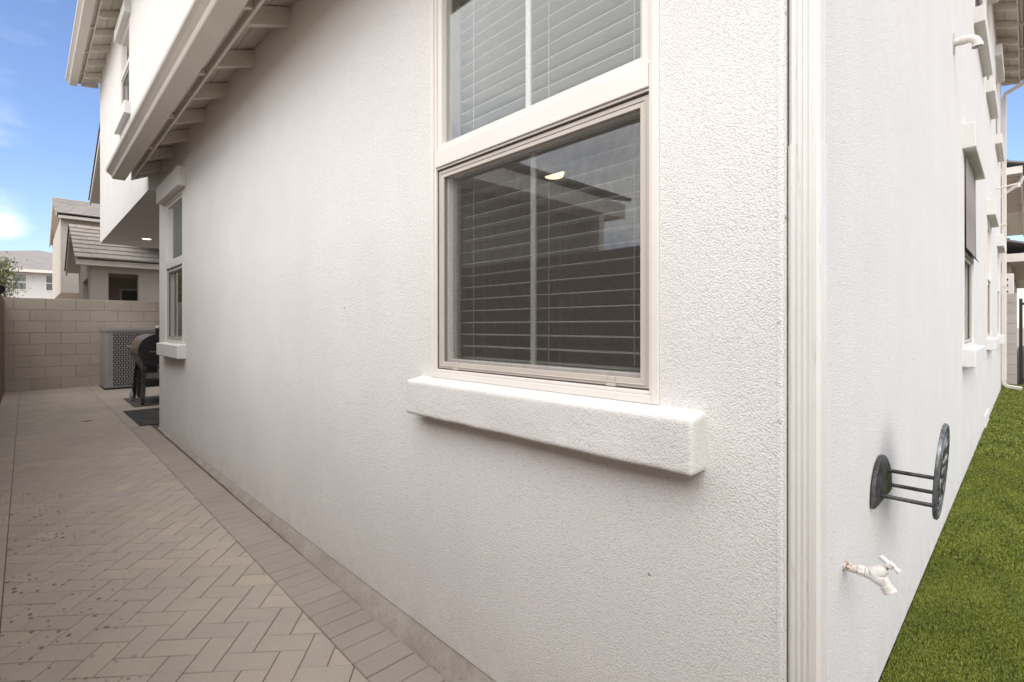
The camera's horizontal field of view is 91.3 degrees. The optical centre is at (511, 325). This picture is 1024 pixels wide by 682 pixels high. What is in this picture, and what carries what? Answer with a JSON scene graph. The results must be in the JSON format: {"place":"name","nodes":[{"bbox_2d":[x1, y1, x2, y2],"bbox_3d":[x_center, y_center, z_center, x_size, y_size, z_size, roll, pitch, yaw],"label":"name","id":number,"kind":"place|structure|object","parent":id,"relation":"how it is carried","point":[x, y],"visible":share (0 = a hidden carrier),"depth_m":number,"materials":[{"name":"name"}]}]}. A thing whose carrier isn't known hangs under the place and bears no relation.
{"place":"outdoors","nodes":[
{"label":"outdoors","id":0,"kind":"place"},
{"bbox_2d":[88,386,158,426],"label":"patio","id":1,"kind":"structure","parent":0,"point":[115,402],"depth_m":7.69,"materials":[{"name":"beige concrete"}]},
{"bbox_2d":[99,329,157,389],"bbox_3d":[-7.172,0.593,9.391,0.824,1.075,0.824,0,0,-44],"label":"air conditioner","id":2,"kind":"object","parent":1,"relation":"on","point":[117,362],"visible":0.52,"depth_m":8.97,"materials":[{"name":"grey metal"}]},
{"bbox_2d":[123,408,158,425],"bbox_3d":[-4.301,1.125,6.429,0.950,0.008,1.390,0,0,-44],"label":"mat","id":3,"kind":"object","parent":1,"relation":"on","point":[143,417],"visible":0.42,"depth_m":6.20,"materials":[{"name":"rubber"}]},
{"bbox_2d":[123,396,158,406],"bbox_3d":[-5.295,1.126,7.673,0.940,0.006,1.120,0,0,-44],"label":"mat","id":4,"kind":"object","parent":1,"relation":"on","point":[150,401],"visible":0.42,"depth_m":7.44,"materials":[{"name":"grey"}]},
{"bbox_2d":[126,325,158,404],"bbox_3d":[-5.361,0.560,7.472,0.576,1.140,0.916,0,0,-44],"label":"pellet grill","id":5,"kind":"object","parent":4,"relation":"on","point":[142,351],"visible":0.5,"depth_m":7.18,"materials":[{"name":"black metal"}]},
{"bbox_2d":[0,387,367,681],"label":"path","id":6,"kind":"structure","parent":0,"point":[110,515],"depth_m":2.32,"materials":[{"name":"beige brick"}]},
{"bbox_2d":[0,394,443,681],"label":"path bedding","id":7,"kind":"object","parent":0,"point":[156,426],"visible":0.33,"depth_m":2.68,"materials":[{"name":"grey sand"}]},
{"bbox_2d":[0,391,19,616],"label":"path border","id":8,"kind":"object","parent":7,"relation":"on","point":[9,404],"visible":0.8,"depth_m":4.23,"materials":[{"name":"grey concrete"}]},
{"bbox_2d":[129,425,447,681],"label":"path border","id":9,"kind":"object","parent":7,"relation":"on","point":[335,614],"visible":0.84,"depth_m":2.28,"materials":[{"name":"beige brick"}]},
{"bbox_2d":[0,0,1023,327],"label":"sky","id":10,"kind":"structure","parent":0,"point":[49,126],"materials":[{"name":"blue"}]},
{"bbox_2d":[159,328,1023,681],"bbox_3d":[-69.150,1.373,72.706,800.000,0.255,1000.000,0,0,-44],"label":"ground","id":11,"kind":"structure","parent":0,"point":[943,526],"depth_m":2.60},
{"bbox_2d":[0,294,3,403],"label":"block wall","id":12,"kind":"structure","parent":11,"relation":"on","point":[1,347],"depth_m":7.53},
{"bbox_2d":[0,285,5,293],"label":"spotlight","id":13,"kind":"object","parent":12,"relation":"on","point":[2,288],"visible":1,"depth_m":7.12,"materials":[{"name":"black metal"}]},
{"bbox_2d":[0,251,33,297],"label":"tree","id":14,"kind":"object","parent":11,"relation":"on","point":[4,271],"visible":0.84,"depth_m":10.18,"materials":[{"name":"green plant"}]},
{"bbox_2d":[0,250,51,298],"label":"neighbor house","id":15,"kind":"structure","parent":11,"relation":"on","point":[37,265],"depth_m":36.41,"materials":[{"name":"paint"}]},
{"bbox_2d":[12,273,26,289],"bbox_3d":[-34.990,-3.150,35.589,0.770,1.200,0.050,0,0,-44],"label":"window","id":16,"kind":"structure","parent":15,"relation":"in","point":[22,275],"depth_m":35.65,"materials":[{"name":"plastic"}]},
{"bbox_2d":[45,275,51,290],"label":"window","id":17,"kind":"structure","parent":15,"relation":"in","point":[48,278],"depth_m":36.63,"materials":[{"name":"plastic"}]},
{"bbox_2d":[49,197,99,298],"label":"neighbor house","id":18,"kind":"structure","parent":11,"relation":"on","point":[65,213],"depth_m":21.00,"materials":[{"name":"beige paint"}]},
{"bbox_2d":[3,297,158,391],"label":"block wall","id":19,"kind":"structure","parent":11,"relation":"on","point":[51,343],"depth_m":9.04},
{"bbox_2d":[64,123,158,301],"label":"neighbor house","id":20,"kind":"structure","parent":11,"relation":"on","point":[116,272],"depth_m":14.14,"materials":[{"name":"beige paint"}]},
{"bbox_2d":[119,288,136,300],"bbox_3d":[-12.332,-0.450,16.166,0.540,1.500,0.050,0,0,-44],"label":"window","id":21,"kind":"structure","parent":20,"relation":"in","point":[124,294],"depth_m":16.11,"materials":[{"name":"glass"}]},
{"bbox_2d":[65,0,1023,681],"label":"house","id":22,"kind":"structure","parent":11,"relation":"on","point":[677,358],"depth_m":1.81,"materials":[{"name":"white paint"}]},
{"bbox_2d":[121,17,129,105],"bbox_3d":[-5.232,-3.460,6.828,0.079,1.119,0.819,0,0,-44],"label":"window","id":23,"kind":"structure","parent":22,"relation":"in","point":[125,42],"depth_m":6.94,"materials":[{"name":"plastic"}]},
{"bbox_2d":[165,189,182,343],"bbox_3d":[-3.380,-0.565,5.065,0.079,1.469,0.829,0,0,-44],"label":"window","id":24,"kind":"structure","parent":22,"relation":"in","point":[174,207],"depth_m":5.19,"materials":[{"name":"plastic"}]},
{"bbox_2d":[430,0,659,404],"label":"window","id":25,"kind":"structure","parent":22,"relation":"in","point":[630,91],"depth_m":1.55,"materials":[{"name":"plastic"}]},
{"bbox_2d":[545,171,564,178],"bbox_3d":[0.432,-1.555,5.137,0.230,0.050,0.230,0,0,-44],"label":"ceiling light","id":26,"kind":"object","parent":22,"relation":"attached to","point":[559,175],"visible":0.58,"depth_m":5.12,"materials":[{"name":"beige"}]},
{"bbox_2d":[842,555,901,594],"bbox_3d":[0.903,0.617,1.261,0.037,0.095,0.124,0,0,-44],"label":"hose bibb","id":27,"kind":"object","parent":22,"relation":"attached to","point":[877,574],"visible":1,"depth_m":1.24,"materials":[{"name":"white paint"}]},
{"bbox_2d":[871,423,949,519],"bbox_3d":[1.279,0.462,1.595,0.393,0.306,0.155,0,0,-44],"label":"hose hanger","id":28,"kind":"object","parent":22,"relation":"attached to","point":[882,484],"visible":1,"depth_m":1.55,"materials":[{"name":"grey metal"}]},
{"bbox_2d":[952,32,983,54],"bbox_3d":[2.912,-1.830,3.201,0.144,0.144,0.153,0,0,-44],"label":"vent pipe","id":29,"kind":"object","parent":22,"relation":"attached to","point":[976,41],"visible":0.97,"depth_m":3.19,"materials":[{"name":"white plastic"}]},
{"bbox_2d":[964,153,978,347],"bbox_3d":[3.726,-0.565,4.108,0.969,1.469,0.118,0,0,-44],"label":"window","id":30,"kind":"structure","parent":22,"relation":"in","point":[969,180],"depth_m":4.22,"materials":[{"name":"plastic"}]},
{"bbox_2d":[975,0,982,6],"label":"window","id":31,"kind":"structure","parent":22,"relation":"in","point":[977,2],"depth_m":5.32,"materials":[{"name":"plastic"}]},
{"bbox_2d":[986,0,990,79],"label":"window","id":32,"kind":"structure","parent":22,"relation":"in","point":[988,2],"depth_m":6.47,"materials":[{"name":"plastic"}]},
{"bbox_2d":[987,217,990,337],"bbox_3d":[5.961,-0.575,6.306,0.899,1.449,0.079,0,0,-44],"label":"window","id":33,"kind":"structure","parent":22,"relation":"in","point":[988,223],"depth_m":6.57,"materials":[{"name":"plastic"}]},
{"bbox_2d":[995,59,997,133],"bbox_3d":[7.575,-3.425,7.874,0.999,1.149,0.079,0,0,-44],"label":"window","id":34,"kind":"structure","parent":22,"relation":"in","point":[996,75],"depth_m":8.07,"materials":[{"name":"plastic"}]},
{"bbox_2d":[997,247,999,334],"bbox_3d":[8.006,-0.550,8.292,0.899,1.399,0.079,0,0,-44],"label":"window","id":35,"kind":"structure","parent":22,"relation":"in","point":[998,254],"depth_m":8.56,"materials":[{"name":"plastic"}]},
{"bbox_2d":[996,182,1020,189],"bbox_3d":[7.509,-2.112,7.584,0.039,0.068,0.276,0,0,-44],"label":"conduit","id":36,"kind":"object","parent":22,"relation":"attached to","point":[1018,184],"visible":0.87,"depth_m":7.55,"materials":[{"name":"white plastic"}]},
{"bbox_2d":[1001,293,1016,386],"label":"block wall","id":37,"kind":"structure","parent":11,"relation":"on","point":[1011,338],"depth_m":9.89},
{"bbox_2d":[1019,298,1023,383],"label":"metal gate","id":38,"kind":"structure","parent":37,"relation":"attached to","point":[1021,378],"depth_m":9.84,"materials":[{"name":"black"}]},
{"bbox_2d":[1007,159,1023,236],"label":"neighbor house","id":39,"kind":"structure","parent":11,"relation":"on","point":[1015,204],"depth_m":15.44,"materials":[{"name":"beige paint"}]},
{"bbox_2d":[1007,238,1023,292],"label":"neighbor house","id":40,"kind":"structure","parent":11,"relation":"on","point":[1015,257],"depth_m":11.93,"materials":[{"name":"beige paint"}]},
{"bbox_2d":[883,346,1023,681],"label":"lawn","id":41,"kind":"structure","parent":0,"point":[968,637],"depth_m":1.96,"materials":[{"name":"green plant"}]},
{"bbox_2d":[1007,274,1013,293],"bbox_3d":[10.291,-0.870,10.449,0.215,0.420,0.260,0,0,-44],"label":"meter box","id":42,"kind":"object","parent":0,"point":[1010,283],"visible":0.43,"depth_m":10.33,"materials":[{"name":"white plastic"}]}
]}

